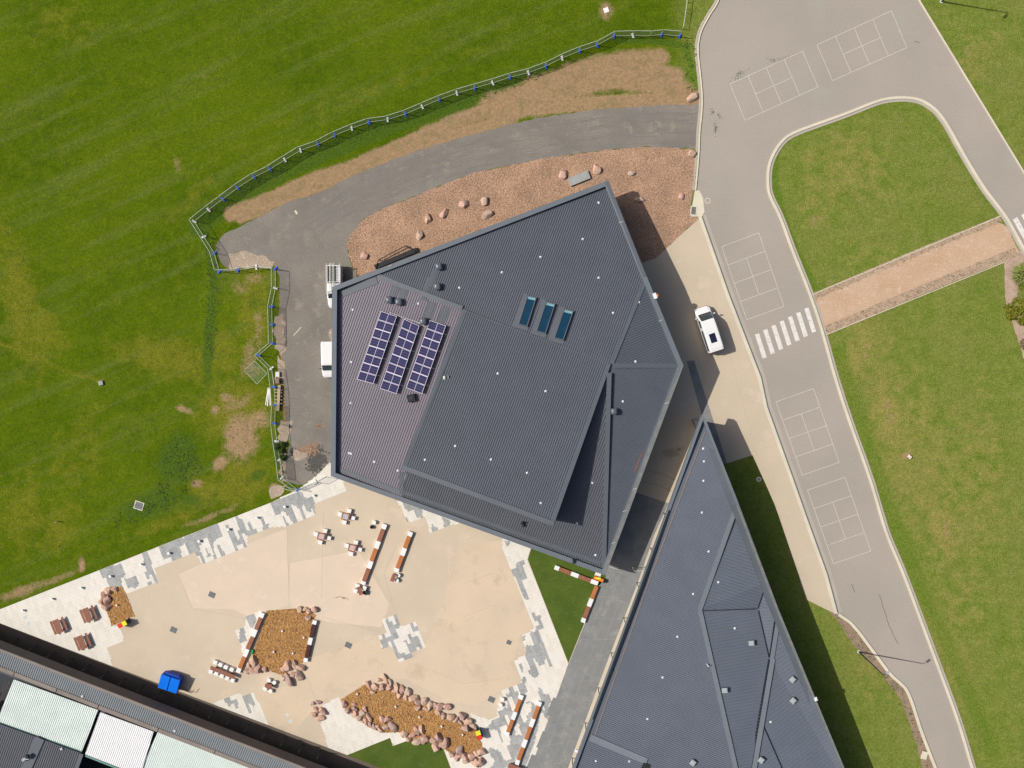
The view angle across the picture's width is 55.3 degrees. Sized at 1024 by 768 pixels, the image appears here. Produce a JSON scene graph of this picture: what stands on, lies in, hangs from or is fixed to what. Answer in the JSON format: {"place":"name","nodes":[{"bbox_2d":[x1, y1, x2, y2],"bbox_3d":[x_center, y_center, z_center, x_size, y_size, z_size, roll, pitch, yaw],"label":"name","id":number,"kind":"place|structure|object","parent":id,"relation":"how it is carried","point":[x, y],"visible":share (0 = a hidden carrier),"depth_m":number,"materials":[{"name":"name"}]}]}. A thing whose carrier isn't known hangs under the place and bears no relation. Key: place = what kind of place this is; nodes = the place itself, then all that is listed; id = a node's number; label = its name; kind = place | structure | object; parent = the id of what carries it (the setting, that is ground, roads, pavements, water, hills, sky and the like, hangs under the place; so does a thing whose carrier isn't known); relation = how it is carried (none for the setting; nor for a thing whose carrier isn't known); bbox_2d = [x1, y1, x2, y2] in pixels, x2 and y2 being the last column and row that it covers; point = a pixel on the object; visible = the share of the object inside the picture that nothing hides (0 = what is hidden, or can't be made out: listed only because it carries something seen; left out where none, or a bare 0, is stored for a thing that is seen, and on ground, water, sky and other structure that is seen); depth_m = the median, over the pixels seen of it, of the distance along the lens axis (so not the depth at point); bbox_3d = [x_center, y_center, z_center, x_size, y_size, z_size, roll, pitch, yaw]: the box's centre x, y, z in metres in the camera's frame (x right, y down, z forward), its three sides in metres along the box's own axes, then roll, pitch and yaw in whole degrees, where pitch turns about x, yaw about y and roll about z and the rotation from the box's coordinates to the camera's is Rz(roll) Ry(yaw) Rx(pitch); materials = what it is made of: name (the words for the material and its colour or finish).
{"place":"outdoors","nodes":[
{"label":"outdoors","id":0,"kind":"place"},
{"bbox_2d":[0,673,156,767],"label":"courtyard","id":1,"kind":"structure","parent":0,"point":[4,678],"depth_m":128.30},
{"bbox_2d":[0,623,378,767],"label":"veranda floor","id":2,"kind":"structure","parent":0,"point":[274,737],"depth_m":127.74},
{"bbox_2d":[0,463,567,767],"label":"paving","id":3,"kind":"structure","parent":0,"point":[541,664],"depth_m":126.86,"materials":[{"name":"white concrete"}]},
{"bbox_2d":[50,617,67,634],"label":"picnic table","id":4,"kind":"object","parent":3,"relation":"on","point":[57,627],"visible":1,"depth_m":127.10,"materials":[{"name":"wood"}]},
{"bbox_2d":[73,633,91,650],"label":"picnic table","id":5,"kind":"object","parent":3,"relation":"on","point":[80,641],"visible":1,"depth_m":127.10,"materials":[{"name":"wood"}]},
{"bbox_2d":[79,605,97,622],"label":"picnic table","id":6,"kind":"object","parent":3,"relation":"on","point":[87,616],"visible":1,"depth_m":126.94,"materials":[{"name":"wood"}]},
{"bbox_2d":[505,694,523,735],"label":"bench","id":7,"kind":"object","parent":3,"relation":"on","point":[513,716],"visible":1,"depth_m":126.24,"materials":[{"name":"white paint"}]},
{"bbox_2d":[515,700,541,764],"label":"bench","id":8,"kind":"object","parent":3,"relation":"on","point":[527,735],"visible":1,"depth_m":126.29,"materials":[{"name":"white paint"}]},
{"bbox_2d":[103,464,567,767],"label":"plaza","id":9,"kind":"structure","parent":0,"point":[152,647],"depth_m":126.87,"materials":[{"name":"beige concrete"}]},
{"bbox_2d":[106,586,133,624],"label":"orange mulch","id":10,"kind":"object","parent":9,"relation":"on","point":[119,607],"visible":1,"depth_m":127.44,"materials":[{"name":"orange wood"}]},
{"bbox_2d":[158,670,183,693],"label":"skip bin","id":11,"kind":"object","parent":9,"relation":"on","point":[170,681],"visible":1,"depth_m":126.30,"materials":[{"name":"blue metal"}]},
{"bbox_2d":[210,666,235,678],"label":"table","id":12,"kind":"object","parent":9,"relation":"on","point":[222,672],"visible":1,"depth_m":126.76,"materials":[{"name":"wood"}]},
{"bbox_2d":[178,528,289,615],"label":"plaza panel","id":13,"kind":"structure","parent":9,"relation":"on","point":[251,578],"depth_m":126.96,"materials":[{"name":"beige concrete"}]},
{"bbox_2d":[236,612,264,673],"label":"bench","id":14,"kind":"object","parent":9,"relation":"on","point":[250,642],"visible":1,"depth_m":126.82,"materials":[{"name":"white paint"}]},
{"bbox_2d":[251,608,314,674],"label":"orange mulch","id":15,"kind":"object","parent":9,"relation":"on","point":[286,636],"visible":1,"depth_m":127.03,"materials":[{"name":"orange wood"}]},
{"bbox_2d":[283,660,292,670],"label":"boulder","id":16,"kind":"object","parent":15,"relation":"on","point":[287,666],"visible":1,"depth_m":126.71,"materials":[{"name":"brown stone"}]},
{"bbox_2d":[284,673,292,686],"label":"boulder","id":17,"kind":"object","parent":9,"relation":"on","point":[289,680],"visible":1,"depth_m":126.84,"materials":[{"name":"stone"}]},
{"bbox_2d":[295,670,303,680],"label":"boulder","id":18,"kind":"object","parent":9,"relation":"on","point":[299,675],"visible":1,"depth_m":126.79,"materials":[{"name":"brown stone"}]},
{"bbox_2d":[303,619,316,661],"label":"bench","id":19,"kind":"object","parent":9,"relation":"on","point":[310,640],"visible":1,"depth_m":126.59,"materials":[{"name":"white paint"}]},
{"bbox_2d":[255,636,408,733],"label":"plaza panel","id":20,"kind":"structure","parent":9,"relation":"on","point":[278,704],"depth_m":127.13,"materials":[{"name":"beige concrete"}]},
{"bbox_2d":[290,551,388,626],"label":"plaza panel","id":21,"kind":"structure","parent":9,"relation":"on","point":[312,581],"depth_m":126.69,"materials":[{"name":"beige concrete"}]},
{"bbox_2d":[178,512,503,697],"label":"plaza joint","id":22,"kind":"object","parent":9,"relation":"on","point":[387,586],"visible":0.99,"depth_m":126.60,"materials":[{"name":"beige concrete"}]},
{"bbox_2d":[361,523,386,584],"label":"bench","id":23,"kind":"object","parent":9,"relation":"on","point":[374,553],"visible":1,"depth_m":125.96,"materials":[{"name":"white paint"}]},
{"bbox_2d":[394,531,412,571],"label":"bench","id":24,"kind":"object","parent":9,"relation":"on","point":[403,551],"visible":1,"depth_m":125.84,"materials":[{"name":"white paint"}]},
{"bbox_2d":[341,685,482,758],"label":"orange mulch","id":25,"kind":"object","parent":9,"relation":"on","point":[475,740],"visible":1,"depth_m":126.97,"materials":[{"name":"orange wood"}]},
{"bbox_2d":[397,540,532,704],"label":"plaza panel","id":26,"kind":"structure","parent":9,"relation":"on","point":[474,649],"depth_m":126.42,"materials":[{"name":"beige concrete"}]},
{"bbox_2d":[527,549,567,662],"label":"turf edging","id":27,"kind":"object","parent":9,"relation":"on","point":[545,606],"visible":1,"depth_m":126.03,"materials":[{"name":"concrete"}]},
{"bbox_2d":[374,245,417,268],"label":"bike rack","id":28,"kind":"object","parent":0,"point":[396,258],"visible":1,"depth_m":124.49,"materials":[{"name":"black metal"}]},
{"bbox_2d":[348,738,449,767],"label":"turf lawn","id":29,"kind":"structure","parent":0,"point":[386,753],"depth_m":127.25,"materials":[{"name":"green plant"}]},
{"bbox_2d":[0,0,1023,767],"bbox_3d":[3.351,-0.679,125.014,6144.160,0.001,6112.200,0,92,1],"label":"ground","id":30,"kind":"structure","parent":0,"point":[932,384],"depth_m":124.79,"materials":[{"name":"green plant"}]},
{"bbox_2d":[133,500,144,510],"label":"drain cover","id":31,"kind":"object","parent":30,"relation":"on","point":[138,505],"visible":1,"depth_m":126.90,"materials":[{"name":"concrete"}]},
{"bbox_2d":[112,434,201,528],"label":"lush weeds","id":32,"kind":"object","parent":30,"relation":"on","point":[167,479],"visible":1,"depth_m":126.64,"materials":[{"name":"green plant"}]},
{"bbox_2d":[0,640,326,767],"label":"library wing","id":33,"kind":"structure","parent":30,"relation":"on","point":[41,727],"depth_m":123.73,"materials":[{"name":"white metal"}]},
{"bbox_2d":[204,232,220,358],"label":"lush weeds","id":34,"kind":"object","parent":30,"relation":"on","point":[212,294],"visible":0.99,"depth_m":125.64,"materials":[{"name":"green plant"}]},
{"bbox_2d":[269,484,286,498],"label":"dirt patch","id":35,"kind":"object","parent":30,"relation":"on","point":[276,491],"visible":1,"depth_m":126.42,"materials":[{"name":"beige soil"}]},
{"bbox_2d":[277,420,292,480],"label":"dirt patch","id":36,"kind":"object","parent":30,"relation":"on","point":[282,428],"visible":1,"depth_m":126.13,"materials":[{"name":"beige soil"}]},
{"bbox_2d":[208,73,538,216],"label":"lush weeds","id":37,"kind":"object","parent":30,"relation":"on","point":[366,134],"visible":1,"depth_m":124.42,"materials":[{"name":"green plant"}]},
{"bbox_2d":[216,104,700,484],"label":"service drive","id":38,"kind":"structure","parent":30,"relation":"on","point":[278,239],"depth_m":125.04,"materials":[{"name":"concrete"}]},
{"bbox_2d":[228,251,273,270],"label":"dirt patch","id":39,"kind":"object","parent":38,"relation":"on","point":[244,259],"visible":1,"depth_m":125.42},
{"bbox_2d":[272,314,285,354],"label":"dirt patch","id":40,"kind":"object","parent":38,"relation":"on","point":[278,322],"visible":1,"depth_m":125.66,"materials":[{"name":"brown soil"}]},
{"bbox_2d":[277,356,284,380],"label":"dirt patch","id":41,"kind":"object","parent":38,"relation":"on","point":[281,366],"visible":1,"depth_m":125.82,"materials":[{"name":"brown soil"}]},
{"bbox_2d":[291,450,306,460],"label":"dirt patch","id":42,"kind":"object","parent":38,"relation":"on","point":[297,456],"visible":1,"depth_m":126.18,"materials":[{"name":"beige soil"}]},
{"bbox_2d":[288,424,329,476],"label":"wet stain","id":43,"kind":"object","parent":38,"relation":"on","point":[318,461],"visible":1,"depth_m":126.14,"materials":[{"name":"concrete"}]},
{"bbox_2d":[294,423,324,455],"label":"clay stain","id":44,"kind":"object","parent":38,"relation":"on","point":[310,445],"visible":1,"depth_m":126.10,"materials":[{"name":"brown soil"}]},
{"bbox_2d":[319,341,331,377],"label":"white van","id":45,"kind":"object","parent":38,"relation":"on","point":[326,355],"visible":0.62,"depth_m":123.73,"materials":[{"name":"paint"}]},
{"bbox_2d":[326,263,342,307],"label":"tradesman ute","id":46,"kind":"object","parent":38,"relation":"on","point":[335,272],"visible":0.78,"depth_m":123.84,"materials":[{"name":"white paint"}]},
{"bbox_2d":[243,75,595,461],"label":"loose stones","id":47,"kind":"object","parent":38,"relation":"on","point":[295,334],"visible":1,"depth_m":125.70,"materials":[{"name":"stone"}]},
{"bbox_2d":[301,109,699,240],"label":"tyre track","id":48,"kind":"structure","parent":38,"relation":"on","point":[336,198],"depth_m":124.22,"materials":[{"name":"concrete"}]},
{"bbox_2d":[331,181,682,574],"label":"school hall","id":49,"kind":"structure","parent":30,"relation":"on","point":[566,439],"depth_m":119.56,"materials":[{"name":"grey metal"}]},
{"bbox_2d":[357,311,396,383],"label":"solar array","id":50,"kind":"object","parent":49,"relation":"on","point":[376,347],"visible":1,"depth_m":120.96,"materials":[{"name":"blue glass"}]},
{"bbox_2d":[380,319,418,393],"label":"solar array","id":51,"kind":"object","parent":49,"relation":"on","point":[399,356],"visible":1,"depth_m":120.68,"materials":[{"name":"blue glass"}]},
{"bbox_2d":[406,320,445,393],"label":"solar array","id":52,"kind":"object","parent":49,"relation":"on","point":[425,356],"visible":1,"depth_m":120.32,"materials":[{"name":"blue glass"}]},
{"bbox_2d":[513,293,536,329],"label":"skylight","id":53,"kind":"object","parent":49,"relation":"attached to","point":[526,310],"visible":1,"depth_m":119.29,"materials":[{"name":"blue glass"}]},
{"bbox_2d":[531,299,554,336],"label":"skylight","id":54,"kind":"object","parent":49,"relation":"attached to","point":[542,324],"visible":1,"depth_m":119.06,"materials":[{"name":"blue glass"}]},
{"bbox_2d":[548,306,573,343],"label":"skylight","id":55,"kind":"object","parent":49,"relation":"attached to","point":[562,327],"visible":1,"depth_m":118.85,"materials":[{"name":"blue glass"}]},
{"bbox_2d":[346,147,698,275],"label":"mulch bed","id":56,"kind":"object","parent":30,"relation":"on","point":[632,184],"visible":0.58,"depth_m":124.09,"materials":[{"name":"brown wood"}]},
{"bbox_2d":[458,200,469,208],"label":"boulder","id":57,"kind":"object","parent":56,"relation":"on","point":[463,204],"visible":1,"depth_m":124.13,"materials":[{"name":"stone"}]},
{"bbox_2d":[481,210,492,219],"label":"boulder","id":58,"kind":"object","parent":56,"relation":"on","point":[487,214],"visible":1,"depth_m":124.06,"materials":[{"name":"beige stone"}]},
{"bbox_2d":[568,170,590,185],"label":"pit box","id":59,"kind":"object","parent":56,"relation":"on","point":[579,178],"visible":1,"depth_m":123.60,"materials":[{"name":"grey concrete"}]},
{"bbox_2d":[535,493,668,767],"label":"walkway","id":60,"kind":"structure","parent":30,"relation":"on","point":[640,527],"depth_m":125.89,"materials":[{"name":"grey concrete"}]},
{"bbox_2d":[526,583,632,767],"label":"walkway patch","id":61,"kind":"object","parent":60,"relation":"on","point":[554,709],"visible":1,"depth_m":126.17,"materials":[{"name":"grey concrete"}]},
{"bbox_2d":[568,506,667,767],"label":"walkway edge","id":62,"kind":"object","parent":60,"relation":"on","point":[606,668],"visible":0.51,"depth_m":126.06,"materials":[{"name":"concrete"}]},
{"bbox_2d":[683,40,696,92],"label":"lush weeds","id":63,"kind":"object","parent":30,"relation":"on","point":[690,63],"visible":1,"depth_m":123.01,"materials":[{"name":"green plant"}]},
{"bbox_2d":[687,92,697,102],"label":"boulder","id":64,"kind":"object","parent":30,"relation":"on","point":[692,97],"visible":1,"depth_m":122.86,"materials":[{"name":"stone"}]},
{"bbox_2d":[691,190,704,216],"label":"apron","id":65,"kind":"object","parent":30,"relation":"on","point":[698,202],"visible":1,"depth_m":123.64,"materials":[{"name":"concrete"}]},
{"bbox_2d":[692,0,716,189],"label":"kerb","id":66,"kind":"structure","parent":30,"relation":"on","point":[697,35],"depth_m":123.14,"materials":[{"name":"concrete"}]},
{"bbox_2d":[695,0,718,189],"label":"kerb","id":67,"kind":"structure","parent":30,"relation":"on","point":[701,93],"depth_m":123.04,"materials":[{"name":"concrete"}]},
{"bbox_2d":[572,415,844,767],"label":"classroom block","id":68,"kind":"structure","parent":30,"relation":"on","point":[687,707],"depth_m":121.08,"materials":[{"name":"grey metal"}]},
{"bbox_2d":[636,219,837,613],"bbox_3d":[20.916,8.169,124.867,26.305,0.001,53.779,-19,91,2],"label":"yard","id":69,"kind":"structure","parent":30,"relation":"on","point":[681,272],"depth_m":124.48,"materials":[{"name":"concrete"}]},
{"bbox_2d":[687,361,726,462],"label":"grey strip","id":70,"kind":"object","parent":69,"relation":"on","point":[702,399],"visible":0.8,"depth_m":124.57,"materials":[{"name":"grey concrete"}]},
{"bbox_2d":[695,305,723,353],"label":"white van","id":71,"kind":"object","parent":69,"relation":"on","point":[708,328],"visible":1,"depth_m":122.04,"materials":[{"name":"paint"}]},
{"bbox_2d":[702,216,838,612],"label":"drain channel","id":72,"kind":"object","parent":69,"relation":"on","point":[770,414],"visible":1,"depth_m":124.39,"materials":[{"name":"grey concrete"}]},
{"bbox_2d":[830,612,933,767],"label":"kerb bed","id":73,"kind":"object","parent":30,"relation":"on","point":[848,628],"visible":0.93,"depth_m":125.25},
{"bbox_2d":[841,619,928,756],"bbox_3d":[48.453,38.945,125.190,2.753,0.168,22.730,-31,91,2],"label":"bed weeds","id":74,"kind":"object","parent":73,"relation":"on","point":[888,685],"visible":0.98,"depth_m":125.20,"materials":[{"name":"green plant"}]},
{"bbox_2d":[838,613,936,767],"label":"kerb","id":75,"kind":"structure","parent":73,"relation":"on","point":[897,681],"depth_m":125.10,"materials":[{"name":"concrete"}]},
{"bbox_2d":[767,96,1023,767],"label":"kerb","id":76,"kind":"structure","parent":30,"relation":"on","point":[829,355],"depth_m":123.60,"materials":[{"name":"concrete"}]},
{"bbox_2d":[826,262,1004,334],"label":"path edging","id":77,"kind":"object","parent":30,"relation":"on","point":[915,298],"visible":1,"depth_m":123.35,"materials":[{"name":"concrete"}]},
{"bbox_2d":[1004,251,1023,357],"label":"planting bed","id":78,"kind":"object","parent":30,"relation":"on","point":[1011,291],"visible":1,"depth_m":123.02,"materials":[{"name":"brown soil"}]},
{"bbox_2d":[1003,297,1023,325],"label":"round shrub","id":79,"kind":"object","parent":78,"relation":"on","point":[1016,310],"visible":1,"depth_m":122.26,"materials":[{"name":"green plant"}]},
{"bbox_2d":[1012,260,1023,286],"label":"grass clump","id":80,"kind":"object","parent":78,"relation":"on","point":[1019,275],"visible":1,"depth_m":122.22,"materials":[{"name":"green plant"}]},
{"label":"bearer","id":81,"kind":"object","parent":30,"relation":"on","visible":0},
{"bbox_2d":[276,385,280,410],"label":"plank","id":82,"kind":"object","parent":81,"relation":"on","point":[278,397],"visible":1,"depth_m":125.58,"materials":[{"name":"beige wood"}]},
{"bbox_2d":[528,549,605,662],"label":"turf lawn","id":83,"kind":"structure","parent":0,"point":[566,597],"depth_m":125.92,"materials":[{"name":"green plant"}]},
{"bbox_2d":[554,565,598,584],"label":"bench","id":84,"kind":"object","parent":83,"relation":"on","point":[576,575],"visible":1,"depth_m":125.37,"materials":[{"name":"white paint"}]},
{"bbox_2d":[581,585,597,622],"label":"bench","id":85,"kind":"object","parent":83,"relation":"on","point":[589,604],"visible":1,"depth_m":125.46,"materials":[{"name":"white paint"}]},
{"bbox_2d":[696,0,1023,767],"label":"road","id":86,"kind":"structure","parent":0,"point":[754,38],"depth_m":123.43,"materials":[{"name":"grey asphalt"}]},
{"bbox_2d":[722,233,783,319],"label":"court marking","id":87,"kind":"object","parent":86,"relation":"on","point":[752,276],"visible":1,"depth_m":123.82,"materials":[{"name":"white paint"}]},
{"bbox_2d":[698,214,841,613],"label":"drain edge","id":88,"kind":"object","parent":86,"relation":"on","point":[772,411],"visible":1,"depth_m":124.37,"materials":[{"name":"concrete"}]},
{"bbox_2d":[730,51,817,119],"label":"court marking","id":89,"kind":"object","parent":86,"relation":"on","point":[774,85],"visible":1,"depth_m":122.87,"materials":[{"name":"white paint"}]},
{"bbox_2d":[776,389,838,474],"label":"court marking","id":90,"kind":"object","parent":86,"relation":"on","point":[807,431],"visible":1,"depth_m":124.35,"materials":[{"name":"white paint"}]},
{"bbox_2d":[710,41,919,642],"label":"asphalt stain","id":91,"kind":"object","parent":86,"relation":"on","point":[715,132],"visible":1,"depth_m":123.21,"materials":[{"name":"grey asphalt"}]},
{"bbox_2d":[807,477,870,563],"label":"court marking","id":92,"kind":"object","parent":86,"relation":"on","point":[839,520],"visible":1,"depth_m":124.66,"materials":[{"name":"white paint"}]},
{"bbox_2d":[817,11,906,80],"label":"court marking","id":93,"kind":"object","parent":86,"relation":"on","point":[861,45],"visible":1,"depth_m":122.42,"materials":[{"name":"white paint"}]},
{"bbox_2d":[755,214,1023,358],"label":"crossing marking","id":94,"kind":"object","parent":86,"relation":"on","point":[810,320],"visible":1,"depth_m":123.95,"materials":[{"name":"paint"}]},
{"bbox_2d":[918,0,1023,172],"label":"kerb","id":95,"kind":"structure","parent":86,"relation":"on","point":[973,89],"depth_m":122.15,"materials":[{"name":"concrete"}]},
{"bbox_2d":[816,223,1018,325],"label":"gravel path","id":96,"kind":"structure","parent":0,"point":[919,270],"depth_m":123.27,"materials":[{"name":"beige gravel"}]},
{"bbox_2d":[814,216,1001,298],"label":"bark edge","id":97,"kind":"object","parent":96,"relation":"on","point":[898,261],"visible":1,"depth_m":123.23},
{"bbox_2d":[812,216,1000,294],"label":"path edging","id":98,"kind":"object","parent":97,"relation":"on","point":[906,255],"visible":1,"depth_m":123.18,"materials":[{"name":"concrete"}]},
{"bbox_2d":[817,219,1000,297],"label":"dead plants","id":99,"kind":"object","parent":97,"relation":"on","point":[909,254],"visible":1,"depth_m":123.20,"materials":[{"name":"brown plant"}]},
{"bbox_2d":[825,248,1016,333],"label":"bark edge","id":100,"kind":"object","parent":96,"relation":"on","point":[900,299],"visible":1,"depth_m":123.33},
{"bbox_2d":[825,249,1015,333],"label":"dead plants","id":101,"kind":"object","parent":100,"relation":"on","point":[924,287],"visible":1,"depth_m":123.30,"materials":[{"name":"brown plant"}]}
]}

